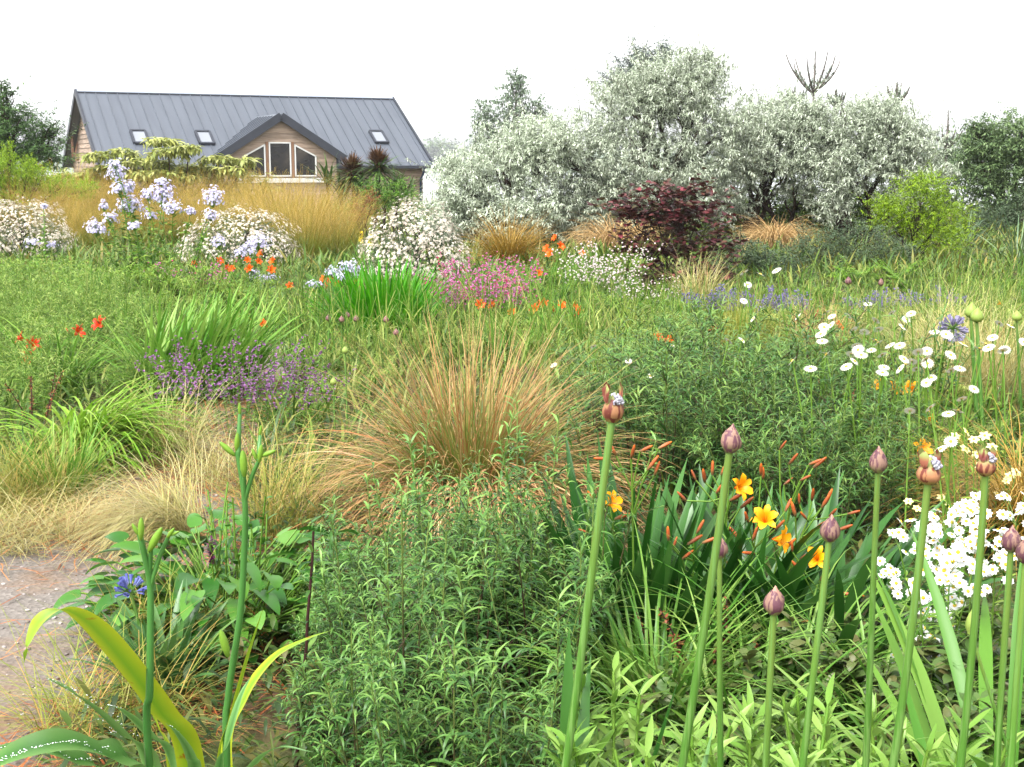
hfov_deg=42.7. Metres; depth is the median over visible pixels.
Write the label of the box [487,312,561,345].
meadow perennial
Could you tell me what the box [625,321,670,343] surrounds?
meadow perennial
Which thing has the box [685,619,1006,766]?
leafy plant
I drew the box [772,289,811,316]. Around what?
violet perennial
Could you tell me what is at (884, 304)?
seeding grass
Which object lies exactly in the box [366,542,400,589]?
willow leaved perennial
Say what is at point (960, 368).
daisy
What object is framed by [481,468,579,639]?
willow leaved perennial
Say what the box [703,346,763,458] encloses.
willow leaved perennial
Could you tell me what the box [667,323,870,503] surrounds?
willow leaved perennial
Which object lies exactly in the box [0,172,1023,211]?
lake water
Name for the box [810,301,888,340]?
meadow perennial
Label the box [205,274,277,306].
leafy perennial
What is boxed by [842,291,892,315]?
violet perennial
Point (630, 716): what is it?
lance leaved plant
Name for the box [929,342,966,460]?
daisy
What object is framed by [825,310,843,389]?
daisy
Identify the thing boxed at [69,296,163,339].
leafy perennial
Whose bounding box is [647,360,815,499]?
willow leaved perennial
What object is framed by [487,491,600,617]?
willow leaved perennial
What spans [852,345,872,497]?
daisy
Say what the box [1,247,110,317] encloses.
seeding grass
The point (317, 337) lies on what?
seeding grass
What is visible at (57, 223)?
golden grass
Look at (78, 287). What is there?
feathery plant
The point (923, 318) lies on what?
meadow perennial
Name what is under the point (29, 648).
gravel
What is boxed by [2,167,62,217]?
golden grass
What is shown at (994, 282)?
leafy perennial
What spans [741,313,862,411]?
willow leaved perennial
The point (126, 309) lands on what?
seeding grass
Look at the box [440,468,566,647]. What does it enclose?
willow leaved perennial
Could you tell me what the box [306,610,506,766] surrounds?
willow leaved perennial
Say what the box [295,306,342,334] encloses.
leafy perennial
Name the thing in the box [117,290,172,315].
leafy perennial
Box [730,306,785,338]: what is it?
meadow perennial
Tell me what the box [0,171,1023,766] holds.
ground
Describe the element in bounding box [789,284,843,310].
leafy perennial
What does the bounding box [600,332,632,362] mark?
meadow perennial
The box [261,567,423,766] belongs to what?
willow leaved perennial
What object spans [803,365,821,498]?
daisy
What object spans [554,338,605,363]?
meadow perennial
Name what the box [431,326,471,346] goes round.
meadow perennial
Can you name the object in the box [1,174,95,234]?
golden grass
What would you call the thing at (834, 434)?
willow leaved perennial
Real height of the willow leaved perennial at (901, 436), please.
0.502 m
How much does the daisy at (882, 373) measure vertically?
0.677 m
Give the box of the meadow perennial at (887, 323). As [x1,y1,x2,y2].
[863,313,904,343]
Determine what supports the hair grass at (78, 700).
on the ground at (210, 755)
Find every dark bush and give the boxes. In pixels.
[497,187,657,238]
[526,143,1023,218]
[692,175,836,237]
[802,179,971,236]
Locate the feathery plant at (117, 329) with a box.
[16,283,174,388]
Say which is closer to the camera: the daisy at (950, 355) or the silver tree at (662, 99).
the daisy at (950, 355)
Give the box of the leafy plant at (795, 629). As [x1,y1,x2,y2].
[737,603,977,725]
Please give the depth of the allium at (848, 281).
9.52 m
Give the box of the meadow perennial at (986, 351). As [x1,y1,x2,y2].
[929,336,1012,369]
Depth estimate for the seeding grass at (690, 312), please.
11.28 m
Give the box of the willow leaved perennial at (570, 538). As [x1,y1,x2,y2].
[538,522,577,600]
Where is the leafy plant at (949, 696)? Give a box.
[771,673,1023,766]
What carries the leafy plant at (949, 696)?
on the ground at (210, 755)
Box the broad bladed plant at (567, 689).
[559,629,726,766]
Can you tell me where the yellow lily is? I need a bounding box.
[579,440,863,662]
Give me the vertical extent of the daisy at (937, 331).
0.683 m
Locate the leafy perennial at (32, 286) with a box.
[1,274,74,308]
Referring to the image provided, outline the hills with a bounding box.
[4,150,1022,171]
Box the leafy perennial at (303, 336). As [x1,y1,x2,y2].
[275,326,330,355]
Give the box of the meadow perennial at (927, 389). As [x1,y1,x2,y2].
[884,370,961,412]
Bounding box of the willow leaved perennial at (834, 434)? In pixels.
[712,387,891,539]
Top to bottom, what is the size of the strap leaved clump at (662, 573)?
0.641 m
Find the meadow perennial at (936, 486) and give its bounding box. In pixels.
[863,426,970,510]
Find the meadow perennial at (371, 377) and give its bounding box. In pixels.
[303,370,378,405]
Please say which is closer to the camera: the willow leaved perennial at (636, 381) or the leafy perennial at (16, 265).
the willow leaved perennial at (636, 381)
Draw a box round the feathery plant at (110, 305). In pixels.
[37,283,161,354]
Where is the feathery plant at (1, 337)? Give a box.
[0,281,84,360]
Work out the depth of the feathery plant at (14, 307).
10.00 m
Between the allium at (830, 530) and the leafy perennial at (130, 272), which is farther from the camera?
the leafy perennial at (130, 272)
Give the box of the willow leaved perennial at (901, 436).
[817,389,952,504]
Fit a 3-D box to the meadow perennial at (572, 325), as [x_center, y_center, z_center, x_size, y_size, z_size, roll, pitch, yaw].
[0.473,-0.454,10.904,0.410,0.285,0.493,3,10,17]
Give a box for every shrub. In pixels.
[0,196,78,257]
[50,136,262,220]
[176,204,302,268]
[338,169,424,235]
[348,186,380,244]
[357,193,476,286]
[700,225,822,282]
[767,206,934,271]
[851,154,982,261]
[964,185,1023,236]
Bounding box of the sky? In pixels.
[0,0,1023,154]
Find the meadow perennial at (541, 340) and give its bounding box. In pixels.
[514,327,568,361]
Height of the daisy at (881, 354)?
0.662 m
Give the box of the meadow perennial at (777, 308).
[755,294,813,320]
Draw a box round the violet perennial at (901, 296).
[873,287,914,317]
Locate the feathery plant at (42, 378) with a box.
[0,338,93,435]
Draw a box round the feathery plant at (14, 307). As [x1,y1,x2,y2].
[0,272,54,355]
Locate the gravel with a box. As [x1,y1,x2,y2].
[1,422,279,735]
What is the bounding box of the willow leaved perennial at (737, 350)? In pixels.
[700,311,888,450]
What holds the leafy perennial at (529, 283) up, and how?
on the ground at (210, 755)
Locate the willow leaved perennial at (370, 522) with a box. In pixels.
[352,409,446,670]
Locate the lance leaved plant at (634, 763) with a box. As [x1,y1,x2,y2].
[592,738,677,766]
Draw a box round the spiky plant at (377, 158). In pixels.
[304,145,435,235]
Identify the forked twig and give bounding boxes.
[795,309,818,395]
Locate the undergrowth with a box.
[0,238,1023,508]
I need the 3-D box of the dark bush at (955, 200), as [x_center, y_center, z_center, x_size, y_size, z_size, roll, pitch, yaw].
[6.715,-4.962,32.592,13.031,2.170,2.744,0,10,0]
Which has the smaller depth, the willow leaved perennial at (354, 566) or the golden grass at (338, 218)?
the willow leaved perennial at (354, 566)
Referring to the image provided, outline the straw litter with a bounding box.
[0,369,361,766]
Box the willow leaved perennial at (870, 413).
[840,368,901,501]
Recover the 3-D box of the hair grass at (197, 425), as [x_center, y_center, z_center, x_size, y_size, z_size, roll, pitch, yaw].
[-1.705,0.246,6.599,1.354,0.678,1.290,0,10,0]
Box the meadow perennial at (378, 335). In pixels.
[366,321,436,363]
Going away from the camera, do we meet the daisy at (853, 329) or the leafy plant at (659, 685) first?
the leafy plant at (659, 685)
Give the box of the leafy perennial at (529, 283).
[504,274,541,295]
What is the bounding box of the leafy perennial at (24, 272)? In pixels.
[0,258,47,293]
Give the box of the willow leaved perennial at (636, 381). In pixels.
[601,338,654,469]
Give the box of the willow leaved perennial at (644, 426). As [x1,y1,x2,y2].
[607,359,760,496]
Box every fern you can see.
[826,253,897,287]
[865,258,932,287]
[878,270,933,293]
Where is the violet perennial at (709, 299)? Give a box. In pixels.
[681,283,746,328]
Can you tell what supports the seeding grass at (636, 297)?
on the ground at (210, 755)
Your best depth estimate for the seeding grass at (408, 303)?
10.57 m
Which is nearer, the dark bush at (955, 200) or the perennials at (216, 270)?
the perennials at (216, 270)
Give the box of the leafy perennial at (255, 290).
[230,284,292,318]
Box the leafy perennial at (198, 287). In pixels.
[178,277,233,301]
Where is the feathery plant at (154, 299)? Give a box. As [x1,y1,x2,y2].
[88,272,206,341]
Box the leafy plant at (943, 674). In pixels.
[842,596,1023,762]
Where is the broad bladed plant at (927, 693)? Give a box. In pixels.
[590,527,1023,766]
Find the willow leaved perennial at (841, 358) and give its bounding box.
[785,336,847,451]
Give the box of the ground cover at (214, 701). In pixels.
[0,411,1023,766]
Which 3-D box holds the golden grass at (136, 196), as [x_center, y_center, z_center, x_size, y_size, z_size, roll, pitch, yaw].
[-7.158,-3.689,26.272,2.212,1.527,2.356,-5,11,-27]
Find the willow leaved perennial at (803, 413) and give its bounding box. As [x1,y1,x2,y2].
[743,394,819,500]
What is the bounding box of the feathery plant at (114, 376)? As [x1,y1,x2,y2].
[77,343,176,408]
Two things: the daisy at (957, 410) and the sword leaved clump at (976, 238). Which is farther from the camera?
the sword leaved clump at (976, 238)
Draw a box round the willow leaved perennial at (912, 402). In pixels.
[775,360,937,511]
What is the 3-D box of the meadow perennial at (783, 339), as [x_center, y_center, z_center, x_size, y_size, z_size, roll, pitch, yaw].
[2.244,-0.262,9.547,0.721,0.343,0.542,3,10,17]
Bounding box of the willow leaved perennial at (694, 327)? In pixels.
[597,303,740,418]
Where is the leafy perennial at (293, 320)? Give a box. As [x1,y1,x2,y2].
[258,306,321,343]
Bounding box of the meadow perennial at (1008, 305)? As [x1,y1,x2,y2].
[986,293,1023,318]
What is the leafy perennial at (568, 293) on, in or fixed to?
on the ground at (210, 755)
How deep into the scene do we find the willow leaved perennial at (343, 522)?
4.04 m
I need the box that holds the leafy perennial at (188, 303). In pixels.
[166,296,202,317]
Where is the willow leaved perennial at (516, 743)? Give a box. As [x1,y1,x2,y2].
[452,673,640,766]
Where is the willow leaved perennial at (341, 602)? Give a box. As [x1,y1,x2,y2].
[286,525,415,697]
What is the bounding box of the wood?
[16,132,1003,163]
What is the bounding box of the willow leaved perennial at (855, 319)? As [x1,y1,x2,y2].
[776,297,980,458]
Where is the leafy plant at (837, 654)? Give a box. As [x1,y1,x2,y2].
[786,600,1023,741]
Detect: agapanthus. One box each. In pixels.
[66,573,242,701]
[938,314,968,408]
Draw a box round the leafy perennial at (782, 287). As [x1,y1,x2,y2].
[756,286,783,308]
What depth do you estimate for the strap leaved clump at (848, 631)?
4.01 m
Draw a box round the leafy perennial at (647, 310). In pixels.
[616,297,662,323]
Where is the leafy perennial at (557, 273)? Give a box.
[534,269,574,289]
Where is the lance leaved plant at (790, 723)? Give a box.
[715,678,950,766]
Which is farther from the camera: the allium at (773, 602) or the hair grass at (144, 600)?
the hair grass at (144, 600)
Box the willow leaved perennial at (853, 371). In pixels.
[760,329,908,450]
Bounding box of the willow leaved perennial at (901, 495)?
[800,426,936,544]
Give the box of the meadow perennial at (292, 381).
[274,368,319,393]
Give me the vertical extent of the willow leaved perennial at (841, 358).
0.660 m
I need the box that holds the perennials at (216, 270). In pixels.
[137,255,238,301]
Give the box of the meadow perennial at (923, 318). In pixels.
[883,303,966,341]
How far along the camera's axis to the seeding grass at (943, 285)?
10.88 m
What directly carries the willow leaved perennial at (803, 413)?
on the ground at (210, 755)
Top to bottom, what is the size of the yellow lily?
0.723 m
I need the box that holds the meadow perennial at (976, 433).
[891,412,1011,462]
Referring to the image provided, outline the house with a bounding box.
[62,88,434,210]
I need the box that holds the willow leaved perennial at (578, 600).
[390,527,631,766]
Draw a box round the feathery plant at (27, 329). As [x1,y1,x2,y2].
[0,278,118,366]
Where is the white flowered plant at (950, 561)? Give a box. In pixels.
[875,491,1023,706]
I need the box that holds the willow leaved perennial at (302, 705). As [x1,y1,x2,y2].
[259,636,380,766]
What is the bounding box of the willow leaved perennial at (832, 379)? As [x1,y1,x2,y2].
[700,324,908,508]
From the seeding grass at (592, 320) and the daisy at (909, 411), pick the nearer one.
the daisy at (909, 411)
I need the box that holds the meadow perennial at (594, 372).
[572,355,630,393]
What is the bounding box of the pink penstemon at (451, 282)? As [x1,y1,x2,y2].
[411,250,547,323]
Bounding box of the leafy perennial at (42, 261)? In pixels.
[0,255,93,292]
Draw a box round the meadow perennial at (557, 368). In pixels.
[536,358,582,383]
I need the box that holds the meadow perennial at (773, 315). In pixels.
[757,297,842,338]
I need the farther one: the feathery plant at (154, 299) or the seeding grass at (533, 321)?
the feathery plant at (154, 299)
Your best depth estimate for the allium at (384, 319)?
9.59 m
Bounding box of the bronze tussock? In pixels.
[248,286,695,576]
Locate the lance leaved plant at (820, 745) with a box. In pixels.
[666,673,861,766]
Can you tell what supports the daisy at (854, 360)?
on the ground at (210, 755)
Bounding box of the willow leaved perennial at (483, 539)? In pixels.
[390,401,544,722]
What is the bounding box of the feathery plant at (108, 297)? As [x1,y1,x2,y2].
[28,265,166,346]
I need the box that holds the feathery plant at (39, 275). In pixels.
[0,249,51,304]
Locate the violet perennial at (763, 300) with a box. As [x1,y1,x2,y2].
[713,287,771,331]
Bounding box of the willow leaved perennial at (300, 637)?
[282,587,357,696]
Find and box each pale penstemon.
[545,237,662,297]
[604,275,683,308]
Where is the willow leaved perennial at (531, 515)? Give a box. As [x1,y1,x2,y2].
[491,425,613,706]
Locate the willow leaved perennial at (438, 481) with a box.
[422,448,533,634]
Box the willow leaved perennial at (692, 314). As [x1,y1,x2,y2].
[644,291,828,422]
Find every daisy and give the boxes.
[550,363,565,440]
[591,345,600,422]
[630,366,638,449]
[710,337,730,424]
[719,337,743,445]
[723,298,746,385]
[740,270,759,383]
[742,273,763,356]
[744,282,750,330]
[750,316,771,432]
[772,268,787,349]
[782,297,796,359]
[789,358,822,502]
[795,313,814,423]
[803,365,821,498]
[809,352,830,445]
[814,323,828,412]
[815,339,829,458]
[816,331,835,433]
[823,352,841,454]
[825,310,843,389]
[826,358,857,482]
[828,314,841,396]
[828,321,844,397]
[835,313,851,381]
[840,363,863,515]
[842,351,854,437]
[848,352,866,505]
[851,327,864,441]
[851,342,861,436]
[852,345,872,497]
[853,317,879,402]
[853,329,871,421]
[863,338,878,418]
[864,302,873,390]
[866,348,877,397]
[866,370,888,523]
[871,365,888,498]
[874,340,896,439]
[875,323,906,402]
[875,327,884,427]
[877,352,902,474]
[878,355,908,443]
[883,362,909,473]
[885,299,902,407]
[885,343,906,470]
[888,310,903,406]
[893,316,910,406]
[894,342,913,461]
[895,407,919,530]
[896,358,917,505]
[896,364,921,520]
[907,310,921,407]
[909,348,934,491]
[911,358,929,482]
[912,347,932,434]
[912,359,933,502]
[912,367,920,497]
[913,350,956,490]
[920,379,941,510]
[921,355,946,510]
[924,354,942,461]
[926,374,939,506]
[926,403,951,548]
[928,330,951,438]
[928,331,953,412]
[929,330,948,432]
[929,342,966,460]
[936,366,964,501]
[937,409,962,564]
[937,436,957,589]
[938,445,971,603]
[942,411,967,542]
[945,367,968,516]
[951,346,981,464]
[953,385,978,492]
[955,342,987,490]
[956,396,974,535]
[972,321,1002,438]
[982,344,1004,485]
[983,324,1013,424]
[988,334,1003,463]
[989,345,1010,465]
[996,347,1016,486]
[1000,338,1023,456]
[1004,434,1023,484]
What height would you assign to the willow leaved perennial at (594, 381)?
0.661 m
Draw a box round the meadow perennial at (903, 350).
[879,334,946,371]
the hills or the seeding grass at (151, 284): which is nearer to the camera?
the seeding grass at (151, 284)
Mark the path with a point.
(13, 609)
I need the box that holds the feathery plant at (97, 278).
[0,248,127,337]
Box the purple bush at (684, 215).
[586,167,748,290]
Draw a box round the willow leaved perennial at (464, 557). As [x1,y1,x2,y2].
[379,501,564,689]
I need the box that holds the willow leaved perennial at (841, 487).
[742,396,944,557]
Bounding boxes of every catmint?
[134,325,330,439]
[234,352,356,436]
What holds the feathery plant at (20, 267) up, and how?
on the ground at (210, 755)
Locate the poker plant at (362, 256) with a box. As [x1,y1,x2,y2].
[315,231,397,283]
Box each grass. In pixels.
[0,168,60,232]
[0,175,30,219]
[0,195,59,250]
[0,204,1023,284]
[0,263,54,305]
[0,268,85,346]
[0,329,64,408]
[0,412,174,531]
[0,466,150,578]
[0,577,288,766]
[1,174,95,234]
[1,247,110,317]
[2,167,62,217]
[5,270,139,345]
[5,472,192,554]
[9,448,223,573]
[10,188,103,249]
[10,531,288,691]
[19,167,94,222]
[30,194,999,217]
[35,174,124,238]
[37,161,111,219]
[44,270,190,360]
[52,196,140,254]
[57,163,144,221]
[58,240,171,317]
[62,368,290,485]
[67,163,161,230]
[97,403,312,492]
[98,167,199,236]
[112,193,186,247]
[114,392,434,558]
[127,263,184,305]
[137,184,237,250]
[138,274,214,319]
[141,171,240,226]
[157,163,270,235]
[163,248,268,308]
[173,179,270,251]
[190,165,292,231]
[212,259,345,344]
[216,171,337,259]
[219,176,312,234]
[226,164,347,244]
[241,181,361,266]
[244,260,369,384]
[244,292,337,362]
[263,170,364,235]
[277,183,383,245]
[281,278,402,360]
[282,193,385,260]
[304,188,386,245]
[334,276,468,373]
[365,252,473,353]
[389,278,505,361]
[428,268,561,345]
[452,201,569,269]
[457,253,626,374]
[488,252,597,353]
[495,279,653,372]
[539,269,640,344]
[557,211,670,253]
[593,274,689,341]
[627,261,743,330]
[649,247,754,308]
[652,283,812,381]
[671,266,775,335]
[716,279,823,339]
[728,213,824,255]
[760,287,901,362]
[779,220,826,242]
[782,279,909,349]
[784,265,873,342]
[819,285,908,341]
[834,283,963,365]
[840,274,1021,369]
[841,297,1007,391]
[846,269,1023,414]
[850,266,953,341]
[858,384,1023,588]
[881,289,999,353]
[895,263,1012,333]
[898,323,1014,393]
[915,248,1023,315]
[925,275,1023,365]
[930,275,1023,330]
[943,309,1023,398]
[963,273,1023,336]
[965,272,1023,316]
[970,244,1023,304]
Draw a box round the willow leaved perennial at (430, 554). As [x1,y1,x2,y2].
[380,485,503,619]
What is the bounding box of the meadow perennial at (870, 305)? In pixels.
[838,293,897,327]
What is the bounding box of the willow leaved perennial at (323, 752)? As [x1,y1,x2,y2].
[293,659,470,766]
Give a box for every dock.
[4,371,63,455]
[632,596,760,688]
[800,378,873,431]
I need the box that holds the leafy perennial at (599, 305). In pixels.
[579,291,629,316]
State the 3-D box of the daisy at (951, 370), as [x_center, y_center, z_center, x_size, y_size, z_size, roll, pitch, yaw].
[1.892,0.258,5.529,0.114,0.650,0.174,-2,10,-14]
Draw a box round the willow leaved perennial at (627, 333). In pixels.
[555,327,671,427]
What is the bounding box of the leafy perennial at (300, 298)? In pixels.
[284,290,316,310]
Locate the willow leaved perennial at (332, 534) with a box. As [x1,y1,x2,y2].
[307,469,519,707]
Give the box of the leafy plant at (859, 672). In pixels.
[657,639,910,766]
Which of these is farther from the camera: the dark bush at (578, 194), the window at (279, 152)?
the window at (279, 152)
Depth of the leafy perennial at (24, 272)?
14.10 m
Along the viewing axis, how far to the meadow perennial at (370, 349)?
9.67 m
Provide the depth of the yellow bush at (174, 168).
31.00 m
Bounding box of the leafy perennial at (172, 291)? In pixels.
[141,275,189,301]
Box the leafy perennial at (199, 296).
[197,288,249,316]
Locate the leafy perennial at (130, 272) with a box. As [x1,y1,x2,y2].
[88,255,177,307]
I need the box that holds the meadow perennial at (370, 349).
[339,334,391,367]
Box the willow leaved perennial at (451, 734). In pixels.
[353,600,602,766]
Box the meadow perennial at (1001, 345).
[966,330,1021,369]
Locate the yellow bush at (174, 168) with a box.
[13,158,279,214]
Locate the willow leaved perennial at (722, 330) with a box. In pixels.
[633,299,843,444]
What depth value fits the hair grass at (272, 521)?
5.27 m
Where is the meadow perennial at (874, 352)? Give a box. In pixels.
[846,334,899,369]
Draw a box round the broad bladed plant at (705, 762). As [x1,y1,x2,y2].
[701,729,712,766]
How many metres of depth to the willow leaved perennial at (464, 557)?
3.74 m
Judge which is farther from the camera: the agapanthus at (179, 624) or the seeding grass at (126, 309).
the seeding grass at (126, 309)
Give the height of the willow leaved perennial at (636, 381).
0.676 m
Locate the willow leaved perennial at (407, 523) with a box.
[391,468,476,619]
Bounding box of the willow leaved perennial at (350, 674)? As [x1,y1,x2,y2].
[302,611,558,766]
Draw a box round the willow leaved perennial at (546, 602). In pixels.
[460,531,631,705]
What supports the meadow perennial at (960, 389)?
on the ground at (210, 755)
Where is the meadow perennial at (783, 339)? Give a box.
[773,324,869,366]
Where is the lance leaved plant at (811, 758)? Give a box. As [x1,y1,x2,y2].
[635,701,825,766]
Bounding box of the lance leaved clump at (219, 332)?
[71,280,326,406]
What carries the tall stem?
on the ground at (210, 755)
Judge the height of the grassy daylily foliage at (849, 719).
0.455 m
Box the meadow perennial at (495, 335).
[487,327,528,357]
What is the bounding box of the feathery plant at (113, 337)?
[60,310,177,376]
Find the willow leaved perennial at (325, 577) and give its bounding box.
[306,454,446,701]
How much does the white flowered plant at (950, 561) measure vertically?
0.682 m
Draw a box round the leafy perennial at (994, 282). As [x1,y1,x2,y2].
[984,278,1022,295]
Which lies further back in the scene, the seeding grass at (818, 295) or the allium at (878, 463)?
the seeding grass at (818, 295)
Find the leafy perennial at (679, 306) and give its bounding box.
[664,302,693,312]
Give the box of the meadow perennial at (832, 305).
[801,294,856,316]
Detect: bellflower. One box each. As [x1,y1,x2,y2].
[23,203,59,272]
[82,158,224,284]
[210,229,279,288]
[303,258,359,298]
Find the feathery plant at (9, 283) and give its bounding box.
[0,272,74,328]
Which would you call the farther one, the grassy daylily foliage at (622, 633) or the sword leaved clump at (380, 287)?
the sword leaved clump at (380, 287)
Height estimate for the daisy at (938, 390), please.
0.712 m
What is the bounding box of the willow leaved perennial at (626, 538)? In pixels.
[522,430,675,670]
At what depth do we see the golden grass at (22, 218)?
22.49 m
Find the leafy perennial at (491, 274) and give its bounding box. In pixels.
[468,266,516,289]
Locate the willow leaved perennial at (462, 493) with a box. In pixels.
[391,456,586,689]
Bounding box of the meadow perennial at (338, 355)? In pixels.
[304,342,363,377]
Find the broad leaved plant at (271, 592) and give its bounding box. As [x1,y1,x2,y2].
[42,482,385,668]
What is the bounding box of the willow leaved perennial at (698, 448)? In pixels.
[677,395,829,530]
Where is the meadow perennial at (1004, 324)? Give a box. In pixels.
[979,312,1023,339]
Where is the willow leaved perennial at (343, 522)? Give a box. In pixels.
[294,481,404,651]
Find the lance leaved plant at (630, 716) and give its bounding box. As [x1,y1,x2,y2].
[542,651,753,766]
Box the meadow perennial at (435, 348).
[413,337,456,368]
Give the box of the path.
[0,343,299,766]
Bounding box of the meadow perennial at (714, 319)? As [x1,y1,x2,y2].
[677,313,737,335]
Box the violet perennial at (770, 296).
[742,285,801,322]
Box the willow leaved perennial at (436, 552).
[399,514,469,577]
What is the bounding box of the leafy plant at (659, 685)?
[520,674,763,766]
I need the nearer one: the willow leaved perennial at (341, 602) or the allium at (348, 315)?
the willow leaved perennial at (341, 602)
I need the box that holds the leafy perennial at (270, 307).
[260,299,318,327]
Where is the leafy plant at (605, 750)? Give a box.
[495,703,726,766]
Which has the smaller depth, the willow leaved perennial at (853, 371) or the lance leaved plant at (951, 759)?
the lance leaved plant at (951, 759)
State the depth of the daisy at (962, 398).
5.16 m
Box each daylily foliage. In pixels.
[0,366,223,486]
[0,405,140,503]
[444,504,875,764]
[559,567,940,766]
[596,529,1001,758]
[702,569,1023,764]
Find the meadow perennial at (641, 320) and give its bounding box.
[640,307,705,351]
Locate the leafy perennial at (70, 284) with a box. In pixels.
[19,271,120,315]
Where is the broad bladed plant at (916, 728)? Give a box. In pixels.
[711,667,931,766]
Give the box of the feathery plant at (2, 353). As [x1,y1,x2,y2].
[0,308,112,411]
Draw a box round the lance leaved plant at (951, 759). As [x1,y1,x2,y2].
[790,692,1023,766]
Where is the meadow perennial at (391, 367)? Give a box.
[348,352,402,394]
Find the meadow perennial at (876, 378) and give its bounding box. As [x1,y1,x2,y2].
[829,356,898,404]
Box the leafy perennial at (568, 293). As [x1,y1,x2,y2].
[542,280,591,306]
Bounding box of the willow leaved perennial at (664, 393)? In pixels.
[544,317,788,512]
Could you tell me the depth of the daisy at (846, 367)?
5.41 m
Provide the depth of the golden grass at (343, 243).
19.70 m
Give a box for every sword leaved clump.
[289,251,469,342]
[940,209,998,248]
[947,202,1023,269]
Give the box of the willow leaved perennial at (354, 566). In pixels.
[338,537,417,631]
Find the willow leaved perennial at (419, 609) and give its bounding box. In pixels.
[354,478,476,766]
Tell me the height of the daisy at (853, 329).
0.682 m
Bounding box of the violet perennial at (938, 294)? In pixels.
[912,285,966,319]
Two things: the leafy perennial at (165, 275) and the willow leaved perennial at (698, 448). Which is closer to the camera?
the willow leaved perennial at (698, 448)
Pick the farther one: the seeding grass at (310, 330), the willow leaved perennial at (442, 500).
the seeding grass at (310, 330)
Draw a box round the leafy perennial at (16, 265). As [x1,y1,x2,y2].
[1,258,41,273]
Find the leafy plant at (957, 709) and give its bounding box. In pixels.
[661,689,1023,766]
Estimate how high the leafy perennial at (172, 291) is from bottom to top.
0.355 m
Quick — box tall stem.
[271,531,327,766]
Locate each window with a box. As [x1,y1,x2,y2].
[243,144,265,176]
[268,142,291,176]
[294,144,316,175]
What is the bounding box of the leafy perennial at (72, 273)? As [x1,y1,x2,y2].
[44,258,136,291]
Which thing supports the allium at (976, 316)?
on the ground at (210, 755)
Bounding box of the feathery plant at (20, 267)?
[0,252,78,325]
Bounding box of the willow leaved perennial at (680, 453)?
[641,362,693,512]
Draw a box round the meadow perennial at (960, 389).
[932,373,1006,419]
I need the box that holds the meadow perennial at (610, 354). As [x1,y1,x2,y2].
[586,341,660,375]
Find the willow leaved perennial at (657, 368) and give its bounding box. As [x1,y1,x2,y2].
[557,310,752,449]
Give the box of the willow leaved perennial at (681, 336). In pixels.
[616,304,781,453]
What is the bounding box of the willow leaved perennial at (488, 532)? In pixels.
[472,512,518,599]
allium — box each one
[325,314,330,358]
[330,377,336,456]
[339,316,343,364]
[342,346,348,452]
[344,312,349,354]
[353,315,358,352]
[383,316,388,355]
[393,329,398,370]
[561,382,624,766]
[678,424,741,766]
[712,538,727,766]
[762,585,784,766]
[799,514,839,766]
[845,276,851,360]
[862,446,887,766]
[878,278,883,340]
[888,448,942,766]
[956,445,996,766]
[965,302,978,430]
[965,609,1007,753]
[970,307,984,443]
[993,525,1021,766]
[1007,539,1023,766]
[1012,310,1022,422]
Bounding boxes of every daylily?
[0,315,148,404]
[0,403,327,766]
[178,250,275,296]
[196,300,283,362]
[282,260,363,295]
[453,295,579,329]
[518,234,587,290]
[576,312,843,376]
[820,378,1011,492]
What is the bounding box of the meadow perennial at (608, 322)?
[590,310,634,338]
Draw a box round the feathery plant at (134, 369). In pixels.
[113,333,227,407]
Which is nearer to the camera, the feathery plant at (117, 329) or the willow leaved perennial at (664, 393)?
the willow leaved perennial at (664, 393)
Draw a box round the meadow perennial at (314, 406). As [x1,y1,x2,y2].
[290,393,337,418]
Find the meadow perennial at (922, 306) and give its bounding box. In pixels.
[902,300,941,321]
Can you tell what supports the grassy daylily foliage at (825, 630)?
on the ground at (210, 755)
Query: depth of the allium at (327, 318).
9.62 m
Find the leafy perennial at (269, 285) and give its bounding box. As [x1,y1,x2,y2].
[229,276,278,305]
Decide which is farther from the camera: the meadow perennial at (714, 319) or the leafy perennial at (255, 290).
the leafy perennial at (255, 290)
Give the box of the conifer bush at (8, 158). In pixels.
[0,135,100,222]
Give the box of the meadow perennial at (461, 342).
[442,322,504,365]
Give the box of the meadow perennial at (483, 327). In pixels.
[463,314,514,348]
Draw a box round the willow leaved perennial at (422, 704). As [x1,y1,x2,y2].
[355,546,488,765]
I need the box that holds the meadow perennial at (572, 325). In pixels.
[546,312,589,337]
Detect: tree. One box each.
[0,67,85,206]
[405,100,588,253]
[464,65,557,196]
[520,28,783,245]
[589,17,743,186]
[704,72,857,241]
[780,85,807,205]
[785,51,840,185]
[791,77,966,246]
[827,89,846,116]
[884,81,909,217]
[917,130,976,204]
[932,96,1023,224]
[935,110,962,200]
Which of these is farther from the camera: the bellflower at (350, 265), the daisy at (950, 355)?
the bellflower at (350, 265)
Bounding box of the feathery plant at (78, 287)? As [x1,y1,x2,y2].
[0,259,144,347]
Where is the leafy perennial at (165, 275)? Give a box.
[137,261,212,302]
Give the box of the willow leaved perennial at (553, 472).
[460,396,584,669]
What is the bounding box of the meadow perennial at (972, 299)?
[943,282,1002,319]
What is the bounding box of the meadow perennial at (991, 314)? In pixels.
[944,299,1022,335]
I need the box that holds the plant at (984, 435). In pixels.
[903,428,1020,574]
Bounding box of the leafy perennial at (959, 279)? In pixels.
[942,270,978,289]
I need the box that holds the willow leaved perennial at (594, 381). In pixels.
[544,333,691,471]
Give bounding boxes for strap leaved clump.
[470,433,821,694]
[591,465,916,661]
[610,467,1015,657]

